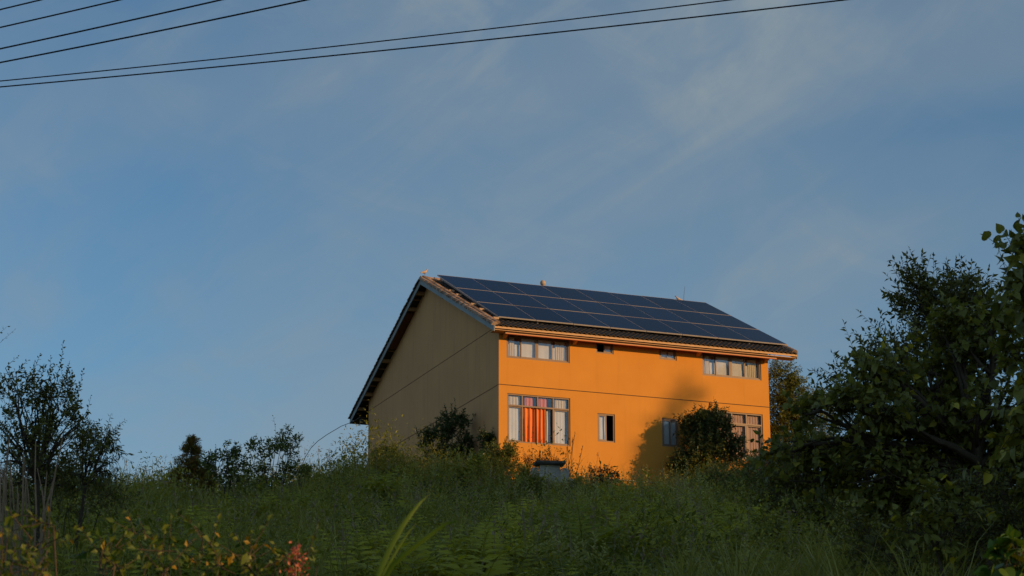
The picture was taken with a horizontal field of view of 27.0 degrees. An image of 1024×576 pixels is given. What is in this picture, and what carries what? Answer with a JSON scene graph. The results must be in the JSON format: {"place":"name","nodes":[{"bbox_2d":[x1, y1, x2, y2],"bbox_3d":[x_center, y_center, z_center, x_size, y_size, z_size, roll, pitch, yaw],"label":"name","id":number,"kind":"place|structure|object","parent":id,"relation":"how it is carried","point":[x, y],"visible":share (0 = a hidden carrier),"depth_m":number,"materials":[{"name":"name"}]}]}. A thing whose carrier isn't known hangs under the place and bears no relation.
{"place":"outdoors","nodes":[
{"label":"outdoors","id":0,"kind":"place"},
{"bbox_2d":[0,0,40,9],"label":"overhead wire","id":1,"kind":"object","parent":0,"point":[19,4],"visible":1,"depth_m":26.94,"materials":[{"name":"black metal"}]},
{"bbox_2d":[0,0,120,27],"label":"overhead wire","id":2,"kind":"object","parent":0,"point":[60,13],"visible":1,"depth_m":26.85,"materials":[{"name":"black metal"}]},
{"bbox_2d":[0,0,221,49],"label":"overhead wire","id":3,"kind":"object","parent":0,"point":[111,24],"visible":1,"depth_m":26.44,"materials":[{"name":"black metal"}]},
{"bbox_2d":[0,0,307,62],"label":"overhead wire","id":4,"kind":"object","parent":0,"point":[154,31],"visible":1,"depth_m":26.32,"materials":[{"name":"black metal"}]},
{"bbox_2d":[0,0,729,81],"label":"overhead wire","id":5,"kind":"object","parent":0,"point":[370,42],"visible":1,"depth_m":32.25,"materials":[{"name":"black metal"}]},
{"bbox_2d":[0,0,845,87],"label":"overhead wire","id":6,"kind":"object","parent":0,"point":[430,45],"visible":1,"depth_m":31.46,"materials":[{"name":"black metal"}]},
{"bbox_2d":[7,470,999,575],"bbox_3d":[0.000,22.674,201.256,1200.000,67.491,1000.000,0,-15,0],"label":"hillside ground","id":7,"kind":"structure","parent":0,"point":[460,484],"depth_m":74.99,"materials":[{"name":"soil"}]},
{"bbox_2d":[0,460,1,565],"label":"dry cane","id":8,"kind":"object","parent":7,"relation":"on","point":[0,511],"visible":0.77,"depth_m":24.21,"materials":[{"name":"brown plant"}]},
{"bbox_2d":[1,462,5,553],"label":"dry cane","id":9,"kind":"object","parent":7,"relation":"on","point":[3,498],"visible":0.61,"depth_m":24.77,"materials":[{"name":"brown plant"}]},
{"bbox_2d":[3,451,6,570],"bbox_3d":[-5.941,3.174,24.850,0.026,2.610,0.142,13,-20,-38],"label":"dry cane","id":10,"kind":"object","parent":7,"relation":"on","point":[5,499],"visible":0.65,"depth_m":25.05,"materials":[{"name":"brown plant"}]},
{"bbox_2d":[2,469,7,570],"bbox_3d":[-5.831,3.242,24.313,0.188,2.405,0.024,-10,-18,33],"label":"dry cane","id":11,"kind":"object","parent":7,"relation":"on","point":[5,569],"visible":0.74,"depth_m":24.49,"materials":[{"name":"brown plant"}]},
{"bbox_2d":[4,431,9,491],"bbox_3d":[-6.021,3.060,25.142,0.028,2.827,0.118,-2,-16,8],"label":"dry cane","id":12,"kind":"object","parent":7,"relation":"on","point":[7,453],"visible":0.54,"depth_m":25.48,"materials":[{"name":"brown plant"}]},
{"bbox_2d":[9,460,12,562],"bbox_3d":[-5.763,3.192,24.326,0.162,2.527,0.025,-13,-20,39],"label":"dry cane","id":13,"kind":"object","parent":7,"relation":"on","point":[10,514],"visible":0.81,"depth_m":24.51,"materials":[{"name":"brown plant"}]},
{"bbox_2d":[9,460,14,574],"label":"dry cane","id":14,"kind":"object","parent":7,"relation":"on","point":[13,510],"visible":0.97,"depth_m":24.25,"materials":[{"name":"brown plant"}]},
{"bbox_2d":[13,485,17,575],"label":"dry cane","id":15,"kind":"object","parent":7,"relation":"on","point":[16,521],"visible":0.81,"depth_m":24.70,"materials":[{"name":"brown plant"}]},
{"bbox_2d":[18,451,23,570],"bbox_3d":[-5.809,3.210,25.103,0.026,2.642,0.132,7,-17,-25],"label":"dry cane","id":16,"kind":"object","parent":7,"relation":"on","point":[22,498],"visible":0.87,"depth_m":25.30,"materials":[{"name":"brown plant"}]},
{"bbox_2d":[18,469,27,575],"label":"dry cane","id":17,"kind":"object","parent":7,"relation":"on","point":[22,524],"visible":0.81,"depth_m":24.69,"materials":[{"name":"brown plant"}]},
{"bbox_2d":[24,457,28,573],"bbox_3d":[-5.535,3.162,24.076,0.169,2.556,0.025,-12,-20,37],"label":"dry cane","id":18,"kind":"object","parent":7,"relation":"on","point":[26,508],"visible":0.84,"depth_m":24.26,"materials":[{"name":"brown plant"}]},
{"bbox_2d":[0,518,53,575],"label":"leaf sprig","id":19,"kind":"object","parent":7,"relation":"on","point":[26,557],"visible":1,"depth_m":8.65,"materials":[{"name":"green plant"}]},
{"bbox_2d":[26,480,35,575],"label":"dry cane","id":20,"kind":"object","parent":7,"relation":"on","point":[32,523],"visible":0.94,"depth_m":24.40,"materials":[{"name":"brown plant"}]},
{"bbox_2d":[31,440,36,575],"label":"dry cane","id":21,"kind":"object","parent":7,"relation":"on","point":[35,490],"visible":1,"depth_m":25.05,"materials":[{"name":"brown plant"}]},
{"bbox_2d":[0,506,79,575],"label":"leaf sprig","id":22,"kind":"object","parent":7,"relation":"on","point":[31,518],"visible":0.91,"depth_m":9.04,"materials":[{"name":"green plant"}]},
{"bbox_2d":[37,468,45,574],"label":"dry cane","id":23,"kind":"object","parent":7,"relation":"on","point":[44,518],"visible":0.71,"depth_m":25.19,"materials":[{"name":"brown plant"}]},
{"bbox_2d":[38,472,46,574],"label":"dry cane","id":24,"kind":"object","parent":7,"relation":"on","point":[42,519],"visible":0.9,"depth_m":24.18,"materials":[{"name":"brown plant"}]},
{"bbox_2d":[45,475,55,570],"bbox_3d":[-5.297,3.308,24.297,0.030,2.416,0.121,-2,-16,9],"label":"dry cane","id":25,"kind":"object","parent":7,"relation":"on","point":[50,513],"visible":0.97,"depth_m":24.47,"materials":[{"name":"brown plant"}]},
{"bbox_2d":[38,433,63,568],"bbox_3d":[-5.354,3.094,24.613,0.216,2.918,0.026,8,-18,-27],"label":"dry cane","id":26,"kind":"object","parent":7,"relation":"on","point":[50,491],"visible":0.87,"depth_m":24.80,"materials":[{"name":"brown plant"}]},
{"bbox_2d":[0,326,108,559],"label":"leafy left tree","id":27,"kind":"object","parent":7,"relation":"on","point":[45,454],"visible":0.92,"depth_m":36.64,"materials":[{"name":"green plant"}]},
{"bbox_2d":[17,539,98,575],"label":"grass clump","id":28,"kind":"object","parent":7,"relation":"on","point":[59,571],"visible":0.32,"depth_m":33.85,"materials":[{"name":"green plant"}]},
{"bbox_2d":[1,457,142,546],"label":"slope bush","id":29,"kind":"object","parent":7,"relation":"on","point":[112,493],"visible":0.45,"depth_m":40.26,"materials":[{"name":"green plant"}]},
{"bbox_2d":[42,410,133,556],"bbox_3d":[-7.746,3.865,38.494,1.657,3.440,1.600,7,-17,-23],"label":"willow leaved tree","id":30,"kind":"object","parent":7,"relation":"on","point":[90,463],"visible":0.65,"depth_m":38.51,"materials":[{"name":"green plant"}]},
{"bbox_2d":[68,525,140,575],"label":"leaf sprig","id":31,"kind":"object","parent":7,"relation":"on","point":[104,548],"visible":0.98,"depth_m":9.47,"materials":[{"name":"green plant"}]},
{"bbox_2d":[51,537,166,575],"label":"grass clump","id":32,"kind":"object","parent":7,"relation":"on","point":[101,564],"visible":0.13,"depth_m":36.02,"materials":[{"name":"green plant"}]},
{"bbox_2d":[61,475,214,512],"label":"grass clump","id":33,"kind":"object","parent":7,"relation":"on","point":[139,501],"visible":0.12,"depth_m":62.35,"materials":[{"name":"green plant"}]},
{"bbox_2d":[106,509,195,575],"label":"leaf sprig","id":34,"kind":"object","parent":7,"relation":"on","point":[143,554],"visible":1,"depth_m":9.24,"materials":[{"name":"green plant"}]},
{"bbox_2d":[117,471,204,509],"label":"grass clump","id":35,"kind":"object","parent":7,"relation":"on","point":[157,493],"visible":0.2,"depth_m":64.29,"materials":[{"name":"green plant"}]},
{"bbox_2d":[161,434,216,495],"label":"conifer","id":36,"kind":"object","parent":7,"relation":"on","point":[195,451],"visible":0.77,"depth_m":72.85,"materials":[{"name":"green plant"}]},
{"bbox_2d":[175,509,225,575],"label":"leaf sprig","id":37,"kind":"object","parent":7,"relation":"on","point":[211,543],"visible":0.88,"depth_m":9.84,"materials":[{"name":"green plant"}]},
{"bbox_2d":[198,440,252,505],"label":"crest shrub","id":38,"kind":"object","parent":7,"relation":"on","point":[212,458],"visible":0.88,"depth_m":71.46,"materials":[{"name":"green plant"}]},
{"bbox_2d":[208,514,310,575],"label":"leaf sprig","id":39,"kind":"object","parent":7,"relation":"on","point":[247,556],"visible":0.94,"depth_m":9.64,"materials":[{"name":"green plant"}]},
{"bbox_2d":[221,415,316,498],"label":"crest shrub","id":40,"kind":"object","parent":7,"relation":"on","point":[281,445],"visible":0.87,"depth_m":71.01,"materials":[{"name":"green plant"}]},
{"bbox_2d":[280,541,309,575],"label":"red flower stalk","id":41,"kind":"object","parent":7,"relation":"on","point":[296,553],"visible":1,"depth_m":9.01,"materials":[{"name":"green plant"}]},
{"bbox_2d":[274,524,324,575],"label":"leaf sprig","id":42,"kind":"object","parent":7,"relation":"on","point":[283,557],"visible":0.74,"depth_m":9.53,"materials":[{"name":"green plant"}]},
{"bbox_2d":[284,456,331,495],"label":"grass clump","id":43,"kind":"object","parent":7,"relation":"on","point":[310,478],"visible":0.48,"depth_m":70.67,"materials":[{"name":"green plant"}]},
{"bbox_2d":[327,456,377,486],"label":"grass clump","id":44,"kind":"object","parent":7,"relation":"on","point":[341,471],"visible":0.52,"depth_m":74.72,"materials":[{"name":"green plant"}]},
{"bbox_2d":[367,444,401,464],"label":"bush","id":45,"kind":"object","parent":7,"relation":"on","point":[385,453],"visible":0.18,"depth_m":91.18,"materials":[{"name":"green plant"}]},
{"bbox_2d":[375,496,457,575],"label":"reed plant","id":46,"kind":"object","parent":7,"relation":"on","point":[389,567],"visible":1,"depth_m":7.02,"materials":[{"name":"green plant"}]},
{"bbox_2d":[1,444,872,575],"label":"dead stems","id":47,"kind":"object","parent":7,"relation":"on","point":[475,516],"visible":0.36,"depth_m":43.18,"materials":[{"name":"brown plant"}]},
{"bbox_2d":[414,398,475,467],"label":"bush","id":48,"kind":"object","parent":7,"relation":"on","point":[447,428],"visible":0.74,"depth_m":85.62,"materials":[{"name":"green plant"}]},
{"bbox_2d":[1,458,957,575],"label":"undergrowth","id":49,"kind":"object","parent":7,"relation":"on","point":[417,572],"visible":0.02,"depth_m":48.91,"materials":[{"name":"green plant"}]},
{"bbox_2d":[463,424,496,463],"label":"bush","id":50,"kind":"object","parent":7,"relation":"on","point":[487,436],"visible":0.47,"depth_m":83.65,"materials":[{"name":"green plant"}]},
{"bbox_2d":[482,436,520,481],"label":"bush","id":51,"kind":"object","parent":7,"relation":"on","point":[504,453],"visible":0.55,"depth_m":81.34,"materials":[{"name":"green plant"}]},
{"bbox_2d":[8,450,1010,575],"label":"hillside weeds","id":52,"kind":"object","parent":7,"relation":"on","point":[677,475],"visible":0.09,"depth_m":66.05,"materials":[{"name":"green plant"}]},
{"bbox_2d":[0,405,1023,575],"bbox_3d":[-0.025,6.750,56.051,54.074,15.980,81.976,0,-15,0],"label":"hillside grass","id":53,"kind":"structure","parent":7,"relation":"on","point":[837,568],"depth_m":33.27,"materials":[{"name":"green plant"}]},
{"bbox_2d":[3,446,1021,575],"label":"hillside ferns","id":54,"kind":"object","parent":7,"relation":"on","point":[498,567],"visible":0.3,"depth_m":40.13,"materials":[{"name":"green plant"}]},
{"bbox_2d":[516,436,559,469],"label":"tall weed","id":55,"kind":"object","parent":7,"relation":"on","point":[528,459],"visible":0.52,"depth_m":77.05,"materials":[{"name":"green plant"}]},
{"bbox_2d":[530,460,573,486],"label":"gravestone","id":56,"kind":"object","parent":7,"relation":"on","point":[554,466],"visible":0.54,"depth_m":75.89,"materials":[{"name":"stone"}]},
{"bbox_2d":[514,462,590,500],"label":"bush","id":57,"kind":"object","parent":7,"relation":"on","point":[538,478],"visible":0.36,"depth_m":73.74,"materials":[{"name":"green plant"}]},
{"bbox_2d":[348,275,797,487],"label":"house","id":58,"kind":"structure","parent":7,"relation":"on","point":[617,397],"depth_m":86.42,"materials":[{"name":"orange paint"}]},
{"bbox_2d":[302,422,350,464],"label":"drop cable","id":59,"kind":"object","parent":58,"relation":"hanging from","point":[321,438],"visible":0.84,"depth_m":97.89,"materials":[{"name":"metal"}]},
{"bbox_2d":[507,334,568,362],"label":"window","id":60,"kind":"structure","parent":58,"relation":"in","point":[530,348],"depth_m":85.02,"materials":[{"name":"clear glass"}]},
{"bbox_2d":[507,393,569,445],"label":"window","id":61,"kind":"structure","parent":58,"relation":"in","point":[519,417],"depth_m":84.21,"materials":[{"name":"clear glass"}]},
{"bbox_2d":[596,343,612,353],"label":"window","id":62,"kind":"structure","parent":58,"relation":"in","point":[607,348],"depth_m":86.10,"materials":[{"name":"clear glass"}]},
{"bbox_2d":[597,413,614,442],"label":"window","id":63,"kind":"structure","parent":58,"relation":"in","point":[601,418],"depth_m":85.18,"materials":[{"name":"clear glass"}]},
{"bbox_2d":[437,275,786,344],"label":"solar array","id":64,"kind":"object","parent":58,"relation":"on","point":[552,304],"visible":0.99,"depth_m":90.72,"materials":[{"name":"glass"}]},
{"bbox_2d":[659,349,675,360],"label":"window","id":65,"kind":"structure","parent":58,"relation":"in","point":[671,354],"depth_m":87.03,"materials":[{"name":"clear glass"}]},
{"bbox_2d":[662,418,678,446],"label":"window","id":66,"kind":"structure","parent":58,"relation":"in","point":[669,426],"depth_m":86.19,"materials":[{"name":"clear glass"}]},
{"bbox_2d":[702,353,760,379],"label":"window","id":67,"kind":"structure","parent":58,"relation":"in","point":[728,366],"depth_m":87.97,"materials":[{"name":"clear glass"}]},
{"bbox_2d":[710,410,762,459],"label":"window","id":68,"kind":"structure","parent":58,"relation":"in","point":[745,423],"depth_m":87.52,"materials":[{"name":"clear glass"}]},
{"bbox_2d":[588,455,619,485],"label":"dark sapling","id":69,"kind":"object","parent":7,"relation":"on","point":[599,471],"visible":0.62,"depth_m":78.98,"materials":[{"name":"green plant"}]},
{"bbox_2d":[665,396,751,479],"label":"osmanthus tree","id":70,"kind":"object","parent":7,"relation":"on","point":[701,429],"visible":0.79,"depth_m":84.88,"materials":[{"name":"green plant"}]},
{"bbox_2d":[692,449,795,508],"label":"light bush","id":71,"kind":"object","parent":7,"relation":"on","point":[745,477],"visible":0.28,"depth_m":70.61,"materials":[{"name":"green plant"}]},
{"bbox_2d":[687,433,813,500],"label":"bush","id":72,"kind":"object","parent":7,"relation":"on","point":[768,445],"visible":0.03,"depth_m":77.78,"materials":[{"name":"green plant"}]},
{"bbox_2d":[768,354,836,465],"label":"garden tree","id":73,"kind":"object","parent":7,"relation":"on","point":[791,381],"visible":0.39,"depth_m":91.79,"materials":[{"name":"green plant"}]},
{"bbox_2d":[740,407,902,558],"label":"dark bush","id":74,"kind":"object","parent":7,"relation":"on","point":[789,485],"visible":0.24,"depth_m":42.26,"materials":[{"name":"green plant"}]},
{"bbox_2d":[745,288,1023,568],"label":"broadleaf tree","id":75,"kind":"object","parent":7,"relation":"on","point":[896,443],"visible":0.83,"depth_m":25.31,"materials":[{"name":"green plant"}]},
{"bbox_2d":[805,246,1013,575],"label":"leafy tree","id":76,"kind":"object","parent":7,"relation":"on","point":[924,293],"visible":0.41,"depth_m":30.97,"materials":[{"name":"green plant"}]},
{"bbox_2d":[831,455,1023,575],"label":"understory shrub","id":77,"kind":"object","parent":7,"relation":"on","point":[1002,522],"visible":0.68,"depth_m":22.61,"materials":[{"name":"green plant"}]},
{"bbox_2d":[836,486,1023,575],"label":"understory shrub","id":78,"kind":"object","parent":7,"relation":"on","point":[917,558],"visible":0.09,"depth_m":27.20,"materials":[{"name":"green plant"}]},
{"bbox_2d":[871,467,1001,575],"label":"heart leaf sapling","id":79,"kind":"object","parent":7,"relation":"on","point":[929,517],"visible":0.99,"depth_m":20.10,"materials":[{"name":"green plant"}]},
{"bbox_2d":[955,212,1023,509],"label":"heart leaf tree","id":80,"kind":"object","parent":7,"relation":"on","point":[1014,281],"visible":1,"depth_m":21.51,"materials":[{"name":"green plant"}]},
{"bbox_2d":[973,524,1023,575],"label":"heart leaf sprig","id":81,"kind":"object","parent":7,"relation":"on","point":[998,547],"visible":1,"depth_m":11.00,"materials":[{"name":"green plant"}]},
{"bbox_2d":[0,0,1023,488],"label":"sky","id":82,"kind":"structure","parent":0,"point":[219,252],"materials":[{"name":"blue"}]}
]}

